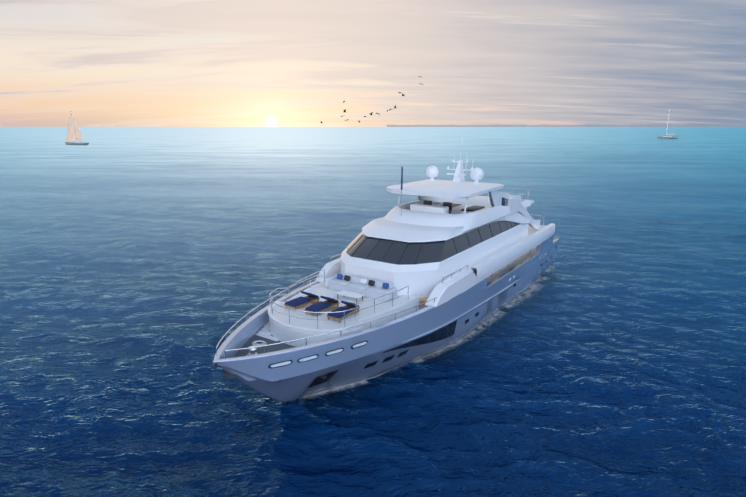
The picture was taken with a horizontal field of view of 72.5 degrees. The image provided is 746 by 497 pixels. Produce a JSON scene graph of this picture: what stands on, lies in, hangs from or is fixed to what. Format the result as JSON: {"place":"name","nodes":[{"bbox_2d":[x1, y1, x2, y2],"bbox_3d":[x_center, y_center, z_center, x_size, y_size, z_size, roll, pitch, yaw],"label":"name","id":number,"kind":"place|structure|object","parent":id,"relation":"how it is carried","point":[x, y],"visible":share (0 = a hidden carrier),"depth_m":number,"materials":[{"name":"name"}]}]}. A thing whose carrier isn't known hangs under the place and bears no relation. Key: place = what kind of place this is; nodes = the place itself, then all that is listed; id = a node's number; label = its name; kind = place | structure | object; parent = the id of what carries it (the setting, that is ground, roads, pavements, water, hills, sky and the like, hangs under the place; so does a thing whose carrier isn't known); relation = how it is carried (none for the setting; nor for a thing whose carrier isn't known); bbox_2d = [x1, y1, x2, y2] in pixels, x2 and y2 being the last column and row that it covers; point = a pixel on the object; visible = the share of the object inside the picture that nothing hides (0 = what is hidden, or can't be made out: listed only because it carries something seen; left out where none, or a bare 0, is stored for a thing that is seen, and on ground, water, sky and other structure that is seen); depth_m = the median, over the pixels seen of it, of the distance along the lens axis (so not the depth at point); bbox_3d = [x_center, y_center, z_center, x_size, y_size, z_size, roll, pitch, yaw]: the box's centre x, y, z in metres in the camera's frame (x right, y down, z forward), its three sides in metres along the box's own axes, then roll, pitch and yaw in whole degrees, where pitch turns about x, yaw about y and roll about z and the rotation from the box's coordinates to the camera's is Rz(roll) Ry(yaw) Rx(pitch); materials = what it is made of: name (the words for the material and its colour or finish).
{"place":"outdoors","nodes":[
{"label":"outdoors","id":0,"kind":"place"},
{"bbox_2d":[0,127,745,496],"bbox_3d":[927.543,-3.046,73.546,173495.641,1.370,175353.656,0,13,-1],"label":"sea","id":1,"kind":"structure","parent":0,"point":[144,271],"depth_m":38.43,"materials":[{"name":"liquid"}]},
{"bbox_2d":[65,111,88,144],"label":"sailboat","id":2,"kind":"object","parent":1,"relation":"on","point":[73,133],"visible":0.85,"depth_m":399.61,"materials":[{"name":"beige fabric"}]},
{"bbox_2d":[213,139,566,430],"bbox_3d":[5.389,-1.020,39.510,15.660,14.751,44.200,9,16,33],"label":"yacht","id":3,"kind":"object","parent":1,"relation":"on","point":[438,266],"visible":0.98,"depth_m":31.24,"materials":[{"name":"plastic"}]},
{"bbox_2d":[657,109,677,138],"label":"sailboat","id":4,"kind":"object","parent":1,"relation":"on","point":[666,137],"visible":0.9,"depth_m":599.70,"materials":[{"name":"beige"}]},
{"bbox_2d":[0,0,745,126],"label":"sky","id":5,"kind":"structure","parent":0,"point":[108,63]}
]}

